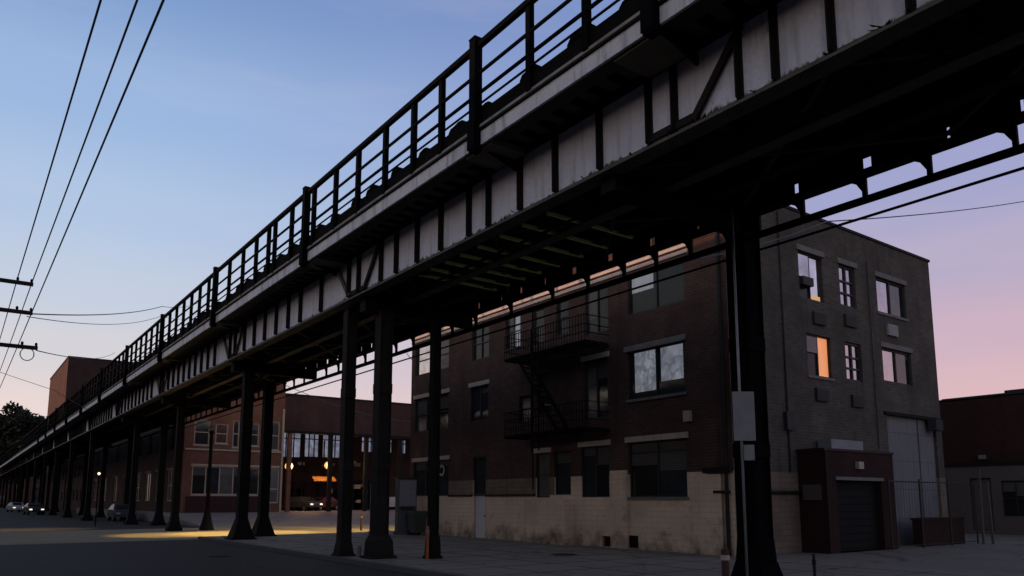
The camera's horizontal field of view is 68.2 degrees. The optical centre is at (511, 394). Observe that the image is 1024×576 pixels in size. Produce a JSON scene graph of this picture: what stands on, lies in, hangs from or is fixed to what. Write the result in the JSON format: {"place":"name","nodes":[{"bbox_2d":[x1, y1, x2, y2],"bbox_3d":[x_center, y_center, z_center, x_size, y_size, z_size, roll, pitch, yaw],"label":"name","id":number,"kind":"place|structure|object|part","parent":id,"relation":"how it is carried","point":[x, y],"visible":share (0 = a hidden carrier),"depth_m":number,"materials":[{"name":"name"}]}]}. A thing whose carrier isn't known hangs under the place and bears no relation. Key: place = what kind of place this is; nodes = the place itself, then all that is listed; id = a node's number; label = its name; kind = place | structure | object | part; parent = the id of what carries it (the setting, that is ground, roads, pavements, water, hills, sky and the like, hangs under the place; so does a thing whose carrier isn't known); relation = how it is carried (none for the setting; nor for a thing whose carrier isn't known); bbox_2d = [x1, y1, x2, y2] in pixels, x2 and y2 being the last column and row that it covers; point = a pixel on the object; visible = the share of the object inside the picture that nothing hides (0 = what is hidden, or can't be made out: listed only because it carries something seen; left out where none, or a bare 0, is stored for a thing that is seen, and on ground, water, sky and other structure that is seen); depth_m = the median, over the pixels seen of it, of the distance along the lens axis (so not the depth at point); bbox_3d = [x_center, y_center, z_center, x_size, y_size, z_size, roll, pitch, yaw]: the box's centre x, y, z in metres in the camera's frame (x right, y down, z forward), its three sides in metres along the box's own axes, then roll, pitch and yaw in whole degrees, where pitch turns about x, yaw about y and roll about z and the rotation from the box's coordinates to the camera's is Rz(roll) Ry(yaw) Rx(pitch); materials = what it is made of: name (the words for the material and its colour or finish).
{"place":"outdoors","nodes":[
{"label":"outdoors","id":0,"kind":"place"},
{"bbox_2d":[0,476,39,505],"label":"brick building","id":1,"kind":"structure","parent":0,"point":[30,490],"depth_m":251.88,"materials":[{"name":"brown brick"}]},
{"bbox_2d":[49,459,67,510],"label":"brick building","id":2,"kind":"structure","parent":0,"point":[62,490],"depth_m":134.14,"materials":[{"name":"brown brick"}]},
{"bbox_2d":[64,454,88,511],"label":"brick building","id":3,"kind":"structure","parent":0,"point":[77,484],"depth_m":118.00,"materials":[{"name":"brown brick"}]},
{"bbox_2d":[44,356,133,507],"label":"tall brick block","id":4,"kind":"structure","parent":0,"point":[69,377],"depth_m":163.96,"materials":[{"name":"brown brick"}]},
{"bbox_2d":[5,508,363,528],"bbox_3d":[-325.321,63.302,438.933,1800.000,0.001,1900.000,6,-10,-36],"label":"ground","id":5,"kind":"structure","parent":0,"point":[120,523],"depth_m":62.10,"materials":[{"name":"concrete"}]},
{"bbox_2d":[0,400,31,486],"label":"street tree","id":6,"kind":"object","parent":5,"relation":"on","point":[12,408],"visible":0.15,"depth_m":219.74,"materials":[{"name":"green plant"}]},
{"bbox_2d":[0,277,37,360],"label":"utility pole","id":7,"kind":"object","parent":5,"relation":"on","point":[17,281],"visible":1,"depth_m":28.00,"materials":[{"name":"brown wood"}]},
{"bbox_2d":[0,0,101,338],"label":"overhead wire","id":8,"kind":"object","parent":7,"relation":"attached to","point":[85,50],"visible":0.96,"depth_m":16.57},
{"bbox_2d":[0,0,137,369],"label":"overhead wire","id":9,"kind":"object","parent":7,"relation":"attached to","point":[119,48],"visible":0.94,"depth_m":16.79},
{"bbox_2d":[36,350,113,358],"bbox_3d":[-32.723,-3.306,59.504,0.040,11.984,68.108,4,-9,-26],"label":"overhead wire","id":10,"kind":"object","parent":7,"relation":"attached to","point":[71,357],"visible":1,"depth_m":39.68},
{"bbox_2d":[0,0,164,386],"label":"overhead wire","id":11,"kind":"object","parent":7,"relation":"attached to","point":[135,66],"visible":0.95,"depth_m":15.00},
{"bbox_2d":[26,314,195,324],"bbox_3d":[-30.618,-6.973,65.950,0.084,18.530,77.589,3,-8,-19],"label":"overhead wire","id":12,"kind":"object","parent":7,"relation":"attached to","point":[88,323],"visible":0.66,"depth_m":37.67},
{"bbox_2d":[33,303,196,315],"bbox_3d":[-30.600,-7.772,66.084,0.056,19.927,77.564,3,-8,-19],"label":"overhead wire","id":13,"kind":"object","parent":7,"relation":"attached to","point":[93,314],"visible":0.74,"depth_m":37.09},
{"bbox_2d":[0,411,44,503],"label":"street tree","id":14,"kind":"object","parent":5,"relation":"on","point":[17,428],"visible":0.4,"depth_m":207.98,"materials":[{"name":"green plant"}]},
{"bbox_2d":[107,504,136,520],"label":"parked car","id":15,"kind":"object","parent":5,"relation":"on","point":[114,511],"visible":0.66,"depth_m":65.78,"materials":[{"name":"paint"}]},
{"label":"windows","id":16,"kind":"part","parent":15,"relation":"part of","materials":[{"name":"black glass"}]},
{"bbox_2d":[91,382,286,512],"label":"corner storefront","id":17,"kind":"object","parent":5,"relation":"on","point":[195,458],"visible":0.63,"depth_m":69.26,"materials":[{"name":"orange brick"}]},
{"bbox_2d":[94,479,97,500],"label":"window","id":18,"kind":"structure","parent":17,"relation":"in","point":[95,491],"depth_m":105.08,"materials":[{"name":"black glass"}]},
{"bbox_2d":[104,477,106,500],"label":"window","id":19,"kind":"structure","parent":17,"relation":"in","point":[106,477],"depth_m":98.38,"materials":[{"name":"black glass"}]},
{"bbox_2d":[113,476,117,500],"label":"window","id":20,"kind":"structure","parent":17,"relation":"in","point":[116,479],"depth_m":92.36,"materials":[{"name":"black glass"}]},
{"bbox_2d":[136,472,140,500],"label":"window","id":21,"kind":"structure","parent":17,"relation":"in","point":[139,476],"depth_m":80.95,"materials":[{"name":"black glass"}]},
{"bbox_2d":[139,438,142,457],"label":"window","id":22,"kind":"structure","parent":17,"relation":"in","point":[140,455],"depth_m":81.74,"materials":[{"name":"black glass"}]},
{"bbox_2d":[145,471,150,500],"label":"window","id":23,"kind":"structure","parent":17,"relation":"in","point":[148,476],"depth_m":77.16,"materials":[{"name":"grey glass"}]},
{"bbox_2d":[149,435,152,455],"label":"window","id":24,"kind":"structure","parent":17,"relation":"in","point":[150,447],"depth_m":77.73,"materials":[{"name":"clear glass"}]},
{"bbox_2d":[155,470,157,500],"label":"window","id":25,"kind":"structure","parent":17,"relation":"in","point":[155,470],"depth_m":73.82,"materials":[{"name":"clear glass"}]},
{"bbox_2d":[167,468,172,500],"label":"window","id":26,"kind":"structure","parent":17,"relation":"in","point":[170,474],"depth_m":69.37,"materials":[{"name":"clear glass"}]},
{"bbox_2d":[171,428,175,450],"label":"window","id":27,"kind":"structure","parent":17,"relation":"in","point":[173,433],"depth_m":69.73,"materials":[{"name":"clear glass"}]},
{"bbox_2d":[193,419,209,445],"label":"window","id":28,"kind":"structure","parent":17,"relation":"in","point":[201,433],"depth_m":66.97,"materials":[{"name":"grey glass"}]},
{"bbox_2d":[214,423,227,444],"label":"window","id":29,"kind":"structure","parent":17,"relation":"in","point":[221,436],"depth_m":67.96,"materials":[{"name":"beige glass"}]},
{"bbox_2d":[190,464,259,495],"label":"shop window","id":30,"kind":"structure","parent":17,"relation":"in","point":[223,476],"depth_m":67.44,"materials":[{"name":"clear glass"}]},
{"bbox_2d":[231,420,239,448],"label":"window","id":31,"kind":"structure","parent":17,"relation":"in","point":[236,423],"depth_m":68.71,"materials":[{"name":"clear glass"}]},
{"bbox_2d":[251,423,259,446],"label":"window","id":32,"kind":"structure","parent":17,"relation":"in","point":[255,430],"depth_m":69.74,"materials":[{"name":"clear glass"}]},
{"bbox_2d":[269,466,280,502],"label":"shop window","id":33,"kind":"structure","parent":17,"relation":"in","point":[274,483],"depth_m":70.27,"materials":[{"name":"grey glass"}]},
{"bbox_2d":[272,421,279,450],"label":"window","id":34,"kind":"structure","parent":17,"relation":"in","point":[276,425],"depth_m":70.86,"materials":[{"name":"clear glass"}]},
{"bbox_2d":[0,0,1023,575],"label":"elevated railway","id":35,"kind":"object","parent":5,"relation":"on","point":[626,132],"visible":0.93,"depth_m":16.48,"materials":[{"name":"grey paint"}]},
{"bbox_2d":[0,372,100,415],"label":"overhead wire","id":36,"kind":"object","parent":35,"relation":"attached to","point":[57,392],"visible":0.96,"depth_m":60.83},
{"bbox_2d":[82,166,1023,459],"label":"overhead wire","id":37,"kind":"object","parent":35,"relation":"attached to","point":[698,268],"visible":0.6,"depth_m":17.50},
{"bbox_2d":[0,524,394,544],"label":"cross street","id":38,"kind":"structure","parent":0,"point":[45,537],"depth_m":40.30,"materials":[{"name":"grey asphalt"}]},
{"bbox_2d":[199,425,215,529],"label":"street lamp","id":39,"kind":"object","parent":38,"relation":"on","point":[206,523],"visible":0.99,"depth_m":46.55,"materials":[{"name":"black metal"}]},
{"bbox_2d":[360,514,362,529],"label":"bollard","id":40,"kind":"object","parent":38,"relation":"on","point":[361,516],"visible":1,"depth_m":43.25,"materials":[{"name":"metal"}]},
{"bbox_2d":[0,508,421,575],"bbox_3d":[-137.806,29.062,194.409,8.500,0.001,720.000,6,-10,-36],"label":"road","id":41,"kind":"structure","parent":0,"point":[161,558],"depth_m":23.43,"materials":[{"name":"grey asphalt"}]},
{"bbox_2d":[6,502,23,511],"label":"parked car","id":42,"kind":"object","parent":41,"relation":"on","point":[12,506],"visible":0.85,"depth_m":115.45,"materials":[{"name":"white paint"}]},
{"bbox_2d":[23,503,44,514],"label":"parked car","id":43,"kind":"object","parent":41,"relation":"on","point":[38,508],"visible":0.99,"depth_m":93.10,"materials":[{"name":"paint"}]},
{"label":"windows","id":44,"kind":"part","parent":43,"relation":"part of","materials":[{"name":"black glass"}]},
{"bbox_2d":[94,472,100,526],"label":"street lamp","id":45,"kind":"object","parent":41,"relation":"on","point":[98,473],"visible":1,"depth_m":52.68,"materials":[{"name":"black metal"}]},
{"bbox_2d":[205,555,232,556],"bbox_3d":[-9.573,5.306,24.726,0.840,0.040,0.840,6,-10,-36],"label":"manhole cover","id":46,"kind":"object","parent":41,"relation":"on","point":[219,556],"visible":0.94,"depth_m":24.57,"materials":[{"name":"metal"}]},
{"bbox_2d":[76,508,394,527],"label":"raised forecourt","id":47,"kind":"structure","parent":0,"point":[298,518],"depth_m":61.94,"materials":[{"name":"grey concrete"}]},
{"bbox_2d":[281,497,322,510],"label":"parked car","id":48,"kind":"object","parent":47,"relation":"on","point":[302,503],"visible":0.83,"depth_m":76.81,"materials":[{"name":"paint"}]},
{"bbox_2d":[307,497,337,510],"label":"parked car","id":49,"kind":"object","parent":47,"relation":"on","point":[334,502],"visible":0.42,"depth_m":79.45,"materials":[{"name":"red paint"}]},
{"bbox_2d":[281,393,410,511],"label":"market hall","id":50,"kind":"structure","parent":47,"relation":"on","point":[308,476],"depth_m":78.39,"materials":[{"name":"brown brick"}]},
{"bbox_2d":[283,433,301,457],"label":"window","id":51,"kind":"structure","parent":50,"relation":"in","point":[293,438],"depth_m":84.05,"materials":[{"name":"clear glass"}]},
{"bbox_2d":[304,434,319,457],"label":"window","id":52,"kind":"structure","parent":50,"relation":"in","point":[309,439],"depth_m":85.22,"materials":[{"name":"clear glass"}]},
{"bbox_2d":[322,435,339,458],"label":"window","id":53,"kind":"structure","parent":50,"relation":"in","point":[335,440],"depth_m":86.70,"materials":[{"name":"clear glass"}]},
{"bbox_2d":[361,437,371,452],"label":"window","id":54,"kind":"structure","parent":50,"relation":"in","point":[361,437],"depth_m":89.22,"materials":[{"name":"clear glass"}]},
{"bbox_2d":[397,439,405,453],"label":"window","id":55,"kind":"structure","parent":50,"relation":"in","point":[403,444],"depth_m":92.10,"materials":[{"name":"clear glass"}]},
{"bbox_2d":[286,385,410,421],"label":"overhead wire","id":56,"kind":"object","parent":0,"point":[340,406],"visible":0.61,"depth_m":58.67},
{"bbox_2d":[389,497,394,506],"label":"parked car","id":57,"kind":"object","parent":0,"point":[391,501],"visible":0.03,"depth_m":82.29,"materials":[{"name":"white paint"}]},
{"bbox_2d":[0,0,1023,457],"label":"sky","id":58,"kind":"structure","parent":0,"point":[228,109],"materials":[{"name":"blue"}]},
{"bbox_2d":[209,532,1023,575],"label":"pavement","id":59,"kind":"structure","parent":0,"point":[1003,555],"depth_m":21.81,"materials":[{"name":"concrete"}]},
{"bbox_2d":[198,531,469,575],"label":"kerb","id":60,"kind":"structure","parent":59,"relation":"on","point":[403,569],"depth_m":22.40,"materials":[{"name":"concrete"}]},
{"bbox_2d":[357,545,361,557],"bbox_3d":[-4.576,4.718,22.624,0.144,0.370,0.140,6,-10,-36],"label":"bollard","id":61,"kind":"object","parent":59,"relation":"on","point":[359,551],"visible":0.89,"depth_m":22.58,"materials":[{"name":"grey metal"}]},
{"bbox_2d":[368,484,370,533],"bbox_3d":[-6.693,5.761,37.938,0.850,2.510,0.705,4,-9,-24],"label":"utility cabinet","id":62,"kind":"object","parent":59,"relation":"on","point":[370,503],"visible":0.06,"depth_m":38.02,"materials":[{"name":"metal"}]},
{"bbox_2d":[393,477,417,534],"bbox_3d":[-5.314,5.598,37.856,1.050,2.810,0.705,4,-9,-24],"label":"utility cabinet","id":63,"kind":"object","parent":59,"relation":"on","point":[405,495],"visible":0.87,"depth_m":37.58,"materials":[{"name":"metal"}]},
{"bbox_3d":[-5.191,6.279,37.452,0.850,0.950,0.055,4,-9,-24],"label":"door","id":64,"kind":"part","parent":63,"relation":"part of","materials":[{"name":"grey paint"}]},
{"bbox_3d":[-5.191,4.927,37.642,0.850,1.280,0.055,4,-9,-24],"label":"door","id":65,"kind":"part","parent":63,"relation":"part of","materials":[{"name":"silver metal"}]},
{"bbox_2d":[407,511,426,534],"bbox_3d":[-4.662,6.317,37.114,0.786,1.180,0.804,6,-10,-36],"label":"wheeled bin","id":66,"kind":"object","parent":59,"relation":"on","point":[417,520],"visible":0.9,"depth_m":36.88,"materials":[{"name":"green plastic"}]},
{"bbox_2d":[425,526,429,558],"bbox_3d":[-2.463,4.326,21.990,0.124,0.970,0.121,6,-10,-36],"label":"bollard","id":67,"kind":"object","parent":59,"relation":"on","point":[427,531],"visible":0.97,"depth_m":21.95,"materials":[{"name":"orange"}]},
{"bbox_2d":[551,553,577,555],"bbox_3d":[1.636,5.027,23.676,0.840,0.040,0.840,6,-10,-36],"label":"manhole cover","id":68,"kind":"object","parent":59,"relation":"on","point":[563,554],"visible":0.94,"depth_m":23.48,"materials":[{"name":"metal"}]},
{"bbox_2d":[226,533,961,575],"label":"pavement joints","id":69,"kind":"object","parent":59,"relation":"on","point":[549,555],"visible":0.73,"depth_m":22.18,"materials":[{"name":"concrete"}]},
{"bbox_2d":[410,206,947,556],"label":"brick apartment building","id":70,"kind":"structure","parent":59,"relation":"on","point":[607,422],"depth_m":28.24,"materials":[{"name":"brick"}]},
{"bbox_2d":[412,455,449,495],"bbox_3d":[-4.069,4.140,38.046,0.210,1.950,3.740,6,-10,-36],"label":"window","id":71,"kind":"structure","parent":70,"relation":"in","point":[421,472],"depth_m":38.49,"materials":[{"name":"black glass"}]},
{"bbox_2d":[413,388,449,431],"bbox_3d":[-4.084,0.875,38.523,0.210,1.950,3.590,6,-10,-36],"label":"window","id":72,"kind":"structure","parent":70,"relation":"in","point":[422,405],"depth_m":39.05,"materials":[{"name":"black glass"}]},
{"bbox_2d":[416,339,448,375],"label":"window","id":73,"kind":"structure","parent":70,"relation":"in","point":[423,361],"depth_m":39.47,"materials":[{"name":"grey glass"}]},
{"bbox_2d":[468,379,489,421],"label":"window","id":74,"kind":"structure","parent":70,"relation":"in","point":[480,393],"depth_m":35.09,"materials":[{"name":"black glass"}]},
{"bbox_2d":[474,457,485,493],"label":"window","id":75,"kind":"structure","parent":70,"relation":"in","point":[479,462],"depth_m":34.65,"materials":[{"name":"black glass"}]},
{"bbox_2d":[475,496,484,537],"bbox_3d":[-1.409,5.542,34.247,0.100,1.880,0.900,6,-10,-36],"label":"white door","id":76,"kind":"structure","parent":70,"relation":"in","point":[480,500],"depth_m":34.29,"materials":[{"name":"paint"}]},
{"bbox_2d":[473,326,488,360],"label":"window","id":77,"kind":"structure","parent":70,"relation":"in","point":[481,344],"depth_m":35.44,"materials":[{"name":"grey glass"}]},
{"bbox_2d":[507,316,519,349],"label":"window","id":78,"kind":"structure","parent":70,"relation":"in","point":[513,321],"depth_m":33.41,"materials":[{"name":"grey"}]},
{"bbox_2d":[520,395,529,421],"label":"window","id":79,"kind":"structure","parent":70,"relation":"in","point":[524,400],"depth_m":32.31,"materials":[{"name":"black glass"}]},
{"bbox_2d":[534,308,543,343],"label":"window","id":80,"kind":"structure","parent":70,"relation":"in","point":[540,322],"depth_m":31.97,"materials":[{"name":"grey glass"}]},
{"bbox_2d":[534,447,550,497],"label":"window","id":81,"kind":"structure","parent":70,"relation":"in","point":[543,458],"depth_m":30.90,"materials":[{"name":"black glass"}]},
{"bbox_2d":[539,372,550,414],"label":"window","id":82,"kind":"structure","parent":70,"relation":"in","point":[546,377],"depth_m":31.27,"materials":[{"name":"black glass"}]},
{"bbox_2d":[557,301,567,335],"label":"window","id":83,"kind":"structure","parent":70,"relation":"in","point":[564,305],"depth_m":30.72,"materials":[{"name":"grey glass"}]},
{"bbox_2d":[556,451,570,494],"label":"window","id":84,"kind":"structure","parent":70,"relation":"in","point":[563,459],"depth_m":29.91,"materials":[{"name":"black glass"}]},
{"bbox_2d":[578,439,610,496],"bbox_3d":[3.132,2.804,28.320,0.210,2.100,1.790,6,-10,-36],"label":"window","id":85,"kind":"structure","parent":70,"relation":"in","point":[595,460],"depth_m":28.39,"materials":[{"name":"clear glass"}]},
{"bbox_2d":[581,351,608,418],"bbox_3d":[3.206,-0.305,28.654,0.210,2.450,1.540,6,-10,-36],"label":"balcony door","id":86,"kind":"structure","parent":70,"relation":"in","point":[596,378],"depth_m":28.73,"materials":[{"name":"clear glass"}]},
{"bbox_2d":[586,288,607,335],"bbox_3d":[3.318,-3.232,29.021,0.080,1.850,1.300,6,-10,-36],"label":"balcony door","id":87,"kind":"structure","parent":70,"relation":"in","point":[598,308],"depth_m":29.06,"materials":[{"name":"grey glass"}]},
{"bbox_2d":[624,334,686,402],"bbox_3d":[4.996,-0.846,26.267,0.210,2.040,2.890,6,-10,-36],"label":"window","id":88,"kind":"structure","parent":70,"relation":"in","point":[657,372],"depth_m":26.27,"materials":[{"name":"clear glass"}]},
{"bbox_2d":[625,432,688,499],"bbox_3d":[4.969,2.491,25.836,0.210,2.210,2.900,6,-10,-36],"label":"window","id":89,"kind":"structure","parent":70,"relation":"in","point":[658,469],"depth_m":25.84,"materials":[{"name":"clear glass"}]},
{"bbox_2d":[629,263,684,314],"bbox_3d":[5.107,-3.744,26.630,0.080,1.500,2.650,6,-10,-36],"label":"window","id":90,"kind":"structure","parent":70,"relation":"in","point":[666,292],"depth_m":26.60,"materials":[{"name":"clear glass"}]},
{"bbox_2d":[795,243,824,302],"bbox_3d":[10.666,-4.289,27.061,1.740,1.900,0.320,6,-10,-36],"label":"window","id":91,"kind":"structure","parent":70,"relation":"in","point":[809,265],"depth_m":27.09,"materials":[{"name":"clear glass"}]},
{"bbox_2d":[806,333,834,380],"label":"window","id":92,"kind":"structure","parent":70,"relation":"in","point":[817,346],"depth_m":26.86,"materials":[{"name":"clear glass"}]},
{"bbox_2d":[836,257,856,308],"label":"window","id":93,"kind":"structure","parent":70,"relation":"in","point":[845,273],"depth_m":28.56,"materials":[{"name":"clear glass"}]},
{"bbox_2d":[845,342,860,381],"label":"window","id":94,"kind":"structure","parent":70,"relation":"in","point":[853,370],"depth_m":28.23,"materials":[{"name":"clear glass"}]},
{"bbox_2d":[692,201,1023,260],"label":"overhead wire","id":95,"kind":"object","parent":70,"relation":"attached to","point":[862,219],"visible":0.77,"depth_m":27.64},
{"bbox_2d":[874,271,908,321],"bbox_3d":[15.199,-3.892,30.369,2.490,1.710,0.210,6,-10,-36],"label":"window","id":96,"kind":"structure","parent":70,"relation":"in","point":[890,299],"depth_m":30.42,"materials":[{"name":"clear glass"}]},
{"bbox_2d":[880,341,912,385],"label":"window","id":97,"kind":"structure","parent":70,"relation":"in","point":[896,364],"depth_m":30.11,"materials":[{"name":"clear glass"}]},
{"bbox_2d":[887,415,938,543],"bbox_3d":[15.882,3.391,29.987,3.900,4.900,0.100,6,-10,-36],"label":"loading door","id":98,"kind":"structure","parent":70,"relation":"in","point":[911,443],"depth_m":29.97,"materials":[{"name":"grey metal"}]},
{"bbox_2d":[720,549,729,575],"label":"bollard","id":99,"kind":"object","parent":59,"relation":"on","point":[725,557],"visible":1,"depth_m":14.79,"materials":[{"name":"red metal"}]},
{"bbox_2d":[730,203,755,575],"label":"street sign","id":100,"kind":"object","parent":59,"relation":"on","point":[743,417],"visible":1,"depth_m":15.54,"materials":[{"name":"grey metal"}]},
{"bbox_2d":[812,554,815,575],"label":"bollard","id":101,"kind":"object","parent":59,"relation":"on","point":[814,564],"visible":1,"depth_m":15.30,"materials":[{"name":"black metal"}]},
{"bbox_2d":[796,439,898,553],"bbox_3d":[11.588,3.450,25.903,4.480,3.750,1.110,6,-10,-36],"label":"brick vestibule","id":102,"kind":"object","parent":59,"relation":"on","point":[843,514],"visible":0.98,"depth_m":25.30,"materials":[{"name":"red brick"}]},
{"bbox_2d":[887,478,978,549],"bbox_3d":[15.742,4.435,28.071,6.670,2.500,0.067,6,-10,-36],"label":"wire fence","id":103,"kind":"object","parent":59,"relation":"on","point":[921,513],"visible":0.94,"depth_m":27.84,"materials":[{"name":"grey metal"}]},
{"bbox_2d":[977,469,984,543],"bbox_3d":[18.276,4.377,29.456,0.180,2.903,0.080,6,-10,-36],"label":"timber post","id":104,"kind":"object","parent":59,"relation":"on","point":[981,506],"visible":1,"depth_m":29.43,"materials":[{"name":"brown wood"}]},
{"bbox_2d":[985,482,994,543],"bbox_3d":[18.731,4.653,29.628,0.200,2.404,0.080,6,-10,-36],"label":"timber post","id":105,"kind":"object","parent":59,"relation":"on","point":[989,513],"visible":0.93,"depth_m":29.60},
{"bbox_2d":[910,517,964,546],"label":"brick wall","id":106,"kind":"structure","parent":0,"point":[917,540],"depth_m":28.65,"materials":[{"name":"red brick"}]},
{"bbox_2d":[939,388,1023,534],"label":"maroon warehouse","id":107,"kind":"structure","parent":0,"point":[984,434],"depth_m":38.20,"materials":[{"name":"brick"}]},
{"bbox_2d":[970,478,994,529],"bbox_3d":[23.839,5.563,38.294,0.080,2.600,1.000,6,-10,-36],"label":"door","id":108,"kind":"structure","parent":107,"relation":"in","point":[984,498],"depth_m":38.32,"materials":[{"name":"black metal"}]},
{"bbox_2d":[1001,480,1023,516],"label":"window","id":109,"kind":"structure","parent":107,"relation":"in","point":[1012,491],"depth_m":37.20,"materials":[{"name":"black glass"}]}
]}

